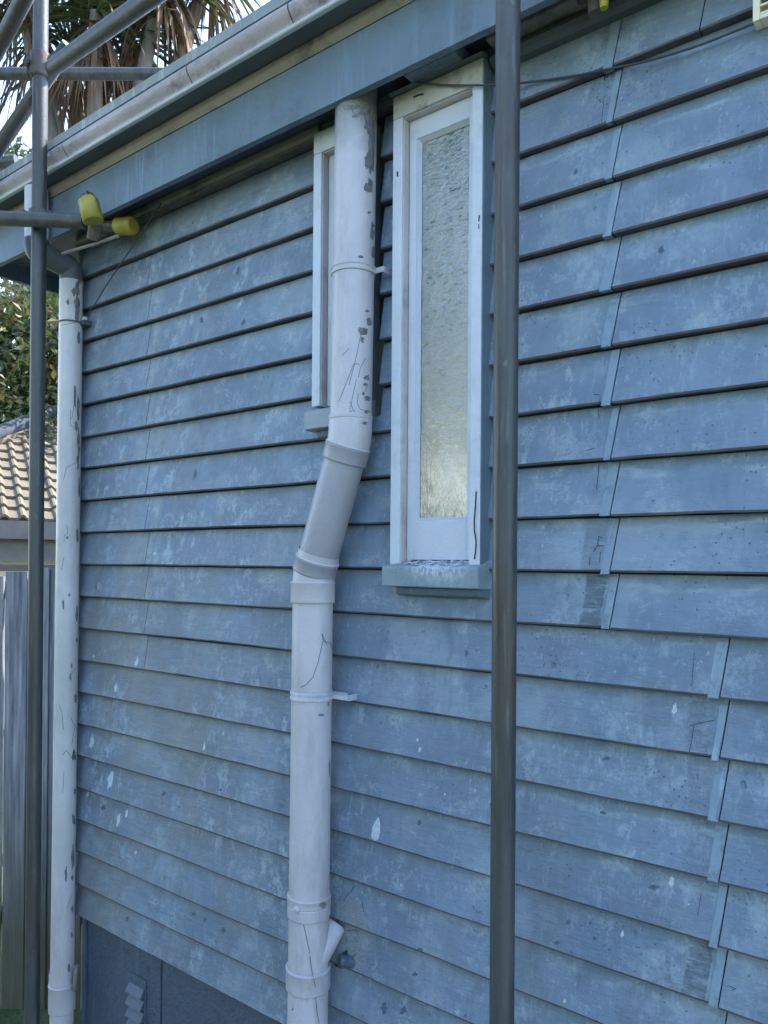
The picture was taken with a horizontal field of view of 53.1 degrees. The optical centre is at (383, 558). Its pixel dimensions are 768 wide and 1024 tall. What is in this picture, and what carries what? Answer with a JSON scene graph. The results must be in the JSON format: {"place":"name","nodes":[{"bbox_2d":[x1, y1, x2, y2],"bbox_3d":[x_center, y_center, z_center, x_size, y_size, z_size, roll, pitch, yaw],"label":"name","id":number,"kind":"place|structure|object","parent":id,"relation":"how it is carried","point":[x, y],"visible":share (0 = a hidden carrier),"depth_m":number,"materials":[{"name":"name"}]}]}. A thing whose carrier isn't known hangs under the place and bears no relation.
{"place":"outdoors","nodes":[
{"label":"outdoors","id":0,"kind":"place"},
{"bbox_2d":[0,736,81,1023],"bbox_3d":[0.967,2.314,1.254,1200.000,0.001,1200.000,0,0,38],"label":"ground","id":1,"kind":"structure","parent":0,"point":[11,1016],"depth_m":3.89,"materials":[{"name":"green plant"}]},
{"bbox_2d":[0,135,31,313],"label":"distant tree","id":2,"kind":"object","parent":1,"relation":"on","point":[11,149],"visible":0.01,"depth_m":23.40,"materials":[{"name":"green plant"}]},
{"bbox_2d":[0,404,57,699],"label":"tiled roof house","id":3,"kind":"structure","parent":1,"relation":"on","point":[14,485],"depth_m":10.73,"materials":[{"name":"beige concrete"}]},
{"bbox_2d":[0,280,58,539],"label":"broadleaf tree","id":4,"kind":"object","parent":1,"relation":"on","point":[14,362],"visible":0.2,"depth_m":13.51,"materials":[{"name":"green plant"}]},
{"bbox_2d":[0,564,82,1008],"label":"paling fence","id":5,"kind":"object","parent":1,"relation":"on","point":[14,632],"visible":0.33,"depth_m":3.94,"materials":[{"name":"grey wood"}]},
{"bbox_2d":[0,0,261,151],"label":"cabbage palm","id":6,"kind":"object","parent":1,"relation":"on","point":[152,29],"visible":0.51,"depth_m":6.13,"materials":[{"name":"green plant"}]},
{"bbox_2d":[0,0,767,1023],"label":"weatherboard house","id":7,"kind":"structure","parent":1,"relation":"on","point":[642,658],"depth_m":1.90,"materials":[{"name":"blue wood"}]},
{"bbox_2d":[0,154,17,169],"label":"scaffold tube","id":8,"kind":"object","parent":7,"relation":"attached to","point":[6,161],"visible":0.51,"depth_m":2.88,"materials":[{"name":"grey metal"}]},
{"bbox_2d":[24,184,90,1023],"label":"rainwater downpipe","id":9,"kind":"object","parent":7,"relation":"attached to","point":[63,970],"visible":0.93,"depth_m":2.83,"materials":[{"name":"paint"}]},
{"bbox_2d":[100,216,138,235],"bbox_3d":[-0.930,-1.145,2.651,0.182,0.085,0.060,0,0,25],"label":"scaffold fitting","id":10,"kind":"object","parent":7,"relation":"attached to","point":[125,226],"visible":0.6,"depth_m":2.62,"materials":[{"name":"yellow plastic"}]},
{"bbox_2d":[85,203,160,315],"bbox_3d":[-0.926,-1.038,2.696,0.463,0.290,0.016,0,0,39],"label":"cable","id":11,"kind":"object","parent":7,"relation":"hanging from","point":[124,258],"visible":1,"depth_m":2.67,"materials":[{"name":"grey plastic"}]},
{"bbox_2d":[286,88,391,1023],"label":"soil pipe","id":12,"kind":"object","parent":7,"relation":"attached to","point":[315,932],"visible":0.99,"depth_m":2.01,"materials":[{"name":"paint"}]},
{"bbox_2d":[304,123,380,440],"bbox_3d":[-0.113,-0.749,2.093,0.191,0.843,0.093,0,0,38],"label":"window","id":13,"kind":"structure","parent":7,"relation":"in","point":[317,420],"depth_m":2.11,"materials":[{"name":"white paint"}]},
{"bbox_2d":[382,57,494,598],"bbox_3d":[0.139,-0.537,1.895,0.280,1.265,0.093,0,0,38],"label":"window","id":14,"kind":"structure","parent":7,"relation":"in","point":[442,375],"depth_m":1.89,"materials":[{"name":"white paint"}]},
{"bbox_2d":[414,23,753,86],"bbox_3d":[0.432,-1.090,1.659,0.851,0.165,0.036,0,0,35],"label":"cable","id":15,"kind":"object","parent":7,"relation":"attached to","point":[624,65],"visible":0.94,"depth_m":1.64,"materials":[{"name":"grey plastic"}]},
{"bbox_2d":[0,0,270,353],"label":"sky","id":16,"kind":"structure","parent":0,"point":[26,131],"materials":[{"name":"white"}]},
{"bbox_2d":[576,0,608,18],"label":"scaffold fitting","id":17,"kind":"object","parent":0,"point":[596,8],"visible":1,"depth_m":1.58,"materials":[{"name":"metal"}]},
{"label":"path","id":18,"kind":"structure","parent":0,"visible":0},
{"bbox_2d":[23,0,56,1023],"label":"scaffold pole","id":19,"kind":"object","parent":18,"relation":"on","point":[35,63],"visible":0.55,"depth_m":2.58,"materials":[{"name":"metal"}]},
{"bbox_2d":[0,0,33,62],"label":"scaffold tube","id":20,"kind":"object","parent":19,"relation":"attached to","point":[14,17],"visible":1,"depth_m":2.42,"materials":[{"name":"grey metal"}]},
{"bbox_2d":[0,39,68,158],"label":"scaffold tube","id":21,"kind":"object","parent":19,"relation":"attached to","point":[16,121],"visible":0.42,"depth_m":2.67,"materials":[{"name":"grey metal"}]},
{"bbox_2d":[0,211,87,228],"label":"scaffold tube","id":22,"kind":"object","parent":19,"relation":"attached to","point":[42,219],"visible":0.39,"depth_m":2.52,"materials":[{"name":"grey metal"}]},
{"bbox_2d":[78,190,103,241],"bbox_3d":[-0.923,-1.090,2.449,0.078,0.135,0.123,0,0,0],"label":"scaffold fitting","id":23,"kind":"object","parent":22,"relation":"attached to","point":[91,212],"visible":1,"depth_m":2.40,"materials":[{"name":"yellow plastic"}]},
{"bbox_2d":[61,234,118,254],"bbox_3d":[-0.972,-1.031,2.528,0.309,0.026,0.015,0,0,36],"label":"steel rod","id":24,"kind":"object","parent":23,"relation":"attached to","point":[91,244],"visible":1,"depth_m":2.51,"materials":[{"name":"beige paint"}]},
{"bbox_2d":[0,67,164,80],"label":"scaffold tube","id":25,"kind":"object","parent":19,"relation":"attached to","point":[91,73],"depth_m":3.18,"materials":[{"name":"grey metal"}]},
{"bbox_2d":[46,0,166,74],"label":"scaffold tube","id":26,"kind":"object","parent":19,"relation":"attached to","point":[122,17],"visible":1,"depth_m":2.22,"materials":[{"name":"grey metal"}]},
{"bbox_2d":[489,0,520,1023],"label":"scaffold pole","id":27,"kind":"object","parent":18,"relation":"on","point":[504,532],"visible":1,"depth_m":1.48,"materials":[{"name":"grey metal"}]}
]}

